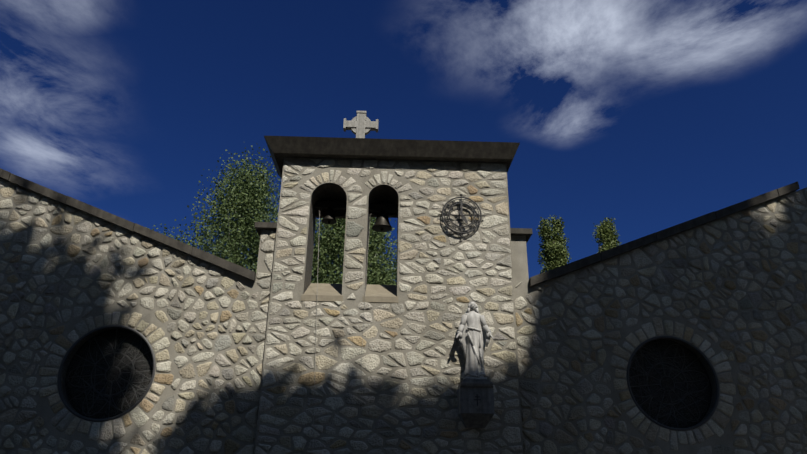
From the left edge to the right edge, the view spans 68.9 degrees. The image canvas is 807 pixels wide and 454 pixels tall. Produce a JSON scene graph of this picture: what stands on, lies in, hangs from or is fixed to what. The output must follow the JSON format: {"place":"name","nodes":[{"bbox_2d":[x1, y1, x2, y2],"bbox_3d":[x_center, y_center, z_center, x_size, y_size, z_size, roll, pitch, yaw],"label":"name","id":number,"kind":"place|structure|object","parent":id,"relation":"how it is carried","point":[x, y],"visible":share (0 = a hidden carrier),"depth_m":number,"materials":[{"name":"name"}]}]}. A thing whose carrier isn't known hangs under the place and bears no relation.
{"place":"outdoors","nodes":[
{"label":"outdoors","id":0,"kind":"place"},
{"bbox_2d":[0,0,806,278],"label":"sky","id":1,"kind":"structure","parent":0,"point":[649,116],"materials":[{"name":"blue"}]},
{"label":"ground","id":2,"kind":"structure","parent":0,"visible":0},
{"bbox_2d":[0,178,276,453],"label":"wing","id":3,"kind":"structure","parent":2,"relation":"on","point":[43,410],"depth_m":11.59,"materials":[{"name":"grey stone"}]},
{"bbox_2d":[58,325,155,421],"bbox_3d":[-5.668,2.816,11.356,1.828,1.828,0.280,1,-22,-1],"label":"window tracery","id":4,"kind":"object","parent":3,"relation":"attached to","point":[69,408],"depth_m":11.38,"materials":[{"name":"grey"}]},
{"bbox_2d":[64,328,152,418],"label":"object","id":5,"kind":"object","parent":3,"relation":"attached to","point":[123,335],"visible":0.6,"depth_m":11.42,"materials":[{"name":"black glass"}]},
{"bbox_2d":[65,328,152,418],"bbox_3d":[-5.672,2.870,11.491,1.840,1.840,0.001,1,-22,-1],"label":"glass","id":6,"kind":"object","parent":3,"relation":"attached to","point":[105,366],"depth_m":11.49,"materials":[{"name":"black glass"}]},
{"bbox_2d":[0,179,275,453],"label":"wing stones","id":7,"kind":"object","parent":3,"relation":"attached to","point":[139,416],"visible":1,"depth_m":11.56,"materials":[{"name":"beige stone"}]},
{"bbox_2d":[0,168,276,281],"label":"caps","id":8,"kind":"object","parent":3,"relation":"on","point":[224,264],"visible":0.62,"depth_m":12.27,"materials":[{"name":"concrete"}]},
{"bbox_2d":[228,198,250,255],"bbox_3d":[-7.689,4.212,25.389,3.231,14.207,3.283,1,-22,-1],"label":"tree","id":9,"kind":"object","parent":2,"relation":"on","point":[235,250],"depth_m":27.09,"materials":[{"name":"white plant"}]},
{"bbox_2d":[179,143,280,272],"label":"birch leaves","id":10,"kind":"object","parent":9,"relation":"attached to","point":[247,238],"visible":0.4,"depth_m":26.46,"materials":[{"name":"green plant"}]},
{"bbox_2d":[254,157,523,453],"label":"tower","id":11,"kind":"structure","parent":2,"relation":"on","point":[325,191],"depth_m":11.73,"materials":[{"name":"grey stone"}]},
{"bbox_2d":[312,212,369,453],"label":"bell ropes","id":12,"kind":"object","parent":11,"relation":"attached to","point":[316,323],"visible":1,"depth_m":11.42,"materials":[{"name":"grey fabric"}]},
{"bbox_2d":[301,283,397,302],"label":"sills","id":13,"kind":"structure","parent":11,"relation":"on","point":[373,293],"depth_m":12.02,"materials":[{"name":"stone"}]},
{"bbox_2d":[314,201,397,214],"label":"bell yokes","id":14,"kind":"object","parent":11,"relation":"attached to","point":[373,208],"visible":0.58,"depth_m":13.18,"materials":[{"name":"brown wood"}]},
{"bbox_2d":[315,199,397,218],"bbox_3d":[-1.072,-0.437,13.577,1.940,0.485,0.140,1,-22,-1],"label":"yoke","id":15,"kind":"object","parent":11,"relation":"attached to","point":[340,214],"depth_m":13.47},
{"bbox_2d":[322,209,391,231],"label":"bells","id":16,"kind":"object","parent":11,"relation":"attached to","point":[381,223],"visible":0.96,"depth_m":13.03,"materials":[{"name":"brown metal"}]},
{"bbox_2d":[255,158,522,453],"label":"tower stones","id":17,"kind":"object","parent":11,"relation":"attached to","point":[370,362],"visible":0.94,"depth_m":11.58,"materials":[{"name":"beige stone"}]},
{"bbox_2d":[264,136,519,178],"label":"tower slab","id":18,"kind":"structure","parent":11,"relation":"on","point":[280,148],"depth_m":12.81,"materials":[{"name":"grey concrete"}]},
{"bbox_2d":[343,111,378,137],"bbox_3d":[-0.992,-2.164,13.629,0.805,1.117,0.190,1,-22,-1],"label":"stone cross","id":19,"kind":"object","parent":18,"relation":"on","point":[361,124],"visible":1,"depth_m":13.64,"materials":[{"name":"grey stone"}]},
{"bbox_2d":[437,194,484,236],"bbox_3d":[1.232,-0.241,12.494,1.030,1.030,0.168,1,-22,-1],"label":"wall ornament","id":20,"kind":"object","parent":11,"relation":"attached to","point":[463,217],"visible":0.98,"depth_m":12.45,"materials":[{"name":"black metal"}]},
{"bbox_2d":[457,379,494,427],"bbox_3d":[1.337,3.271,10.893,0.620,0.830,0.475,1,-22,-1],"label":"corbel","id":21,"kind":"object","parent":11,"relation":"attached to","point":[471,414],"visible":0.94,"depth_m":10.75,"materials":[{"name":"stone"}]},
{"bbox_2d":[456,301,493,378],"bbox_3d":[1.352,2.212,11.326,0.724,1.620,0.372,1,-22,-1],"label":"statue","id":22,"kind":"object","parent":21,"relation":"on","point":[474,335],"visible":1,"depth_m":11.27,"materials":[{"name":"stone"}]},
{"bbox_2d":[536,217,555,273],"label":"poplar leaves","id":23,"kind":"object","parent":2,"relation":"on","point":[546,233],"visible":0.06,"depth_m":27.47,"materials":[{"name":"green plant"}]},
{"bbox_2d":[547,241,568,269],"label":"poplar leaves","id":24,"kind":"object","parent":2,"relation":"on","point":[558,254],"visible":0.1,"depth_m":26.71,"materials":[{"name":"green plant"}]},
{"bbox_2d":[549,215,571,262],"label":"poplar leaves","id":25,"kind":"object","parent":2,"relation":"on","point":[558,229],"depth_m":27.99,"materials":[{"name":"green plant"}]},
{"bbox_2d":[592,221,613,252],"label":"poplar leaves","id":26,"kind":"object","parent":2,"relation":"on","point":[603,234],"depth_m":28.19,"materials":[{"name":"green plant"}]},
{"bbox_2d":[602,217,621,248],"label":"poplar leaves","id":27,"kind":"object","parent":2,"relation":"on","point":[613,236],"depth_m":28.52,"materials":[{"name":"green plant"}]},
{"bbox_2d":[511,187,806,453],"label":"wing","id":28,"kind":"structure","parent":2,"relation":"on","point":[520,271],"depth_m":11.90,"materials":[{"name":"grey stone"}]},
{"bbox_2d":[510,181,799,287],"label":"caps","id":29,"kind":"object","parent":28,"relation":"attached to","point":[647,239],"visible":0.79,"depth_m":12.53,"materials":[{"name":"concrete"}]},
{"bbox_2d":[515,189,806,453],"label":"wing stones","id":30,"kind":"object","parent":28,"relation":"attached to","point":[640,258],"visible":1,"depth_m":11.84,"materials":[{"name":"beige stone"}]},
{"bbox_2d":[629,339,711,427],"bbox_3d":[5.261,3.132,11.761,1.840,1.840,0.001,1,-22,-1],"label":"glass","id":31,"kind":"object","parent":28,"relation":"attached to","point":[651,347],"depth_m":11.76,"materials":[{"name":"black glass"}]},
{"bbox_2d":[629,339,713,427],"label":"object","id":32,"kind":"object","parent":28,"relation":"attached to","point":[675,360],"visible":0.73,"depth_m":11.70,"materials":[{"name":"black glass"}]},
{"bbox_2d":[627,336,718,430],"bbox_3d":[5.266,3.078,11.627,1.828,1.828,0.280,1,-22,-1],"label":"window tracery","id":33,"kind":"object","parent":28,"relation":"attached to","point":[711,413],"depth_m":11.67,"materials":[{"name":"grey"}]},
{"bbox_3d":[-2.278,4.772,23.755,4.287,12.070,2.250,1,-22,-1],"label":"birch trunk","id":34,"kind":"object","parent":2,"relation":"on","visible":0},
{"bbox_2d":[311,217,396,284],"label":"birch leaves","id":35,"kind":"object","parent":34,"relation":"attached to","point":[331,250],"visible":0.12,"depth_m":24.34,"materials":[{"name":"green plant"}]},
{"bbox_3d":[-11.328,6.367,26.469,2.809,10.911,2.680,1,-22,-1],"label":"birch trunk","id":36,"kind":"object","parent":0,"visible":0},
{"bbox_2d":[146,219,208,245],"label":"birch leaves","id":37,"kind":"object","parent":36,"relation":"attached to","point":[170,235],"depth_m":28.59,"materials":[{"name":"green plant"}]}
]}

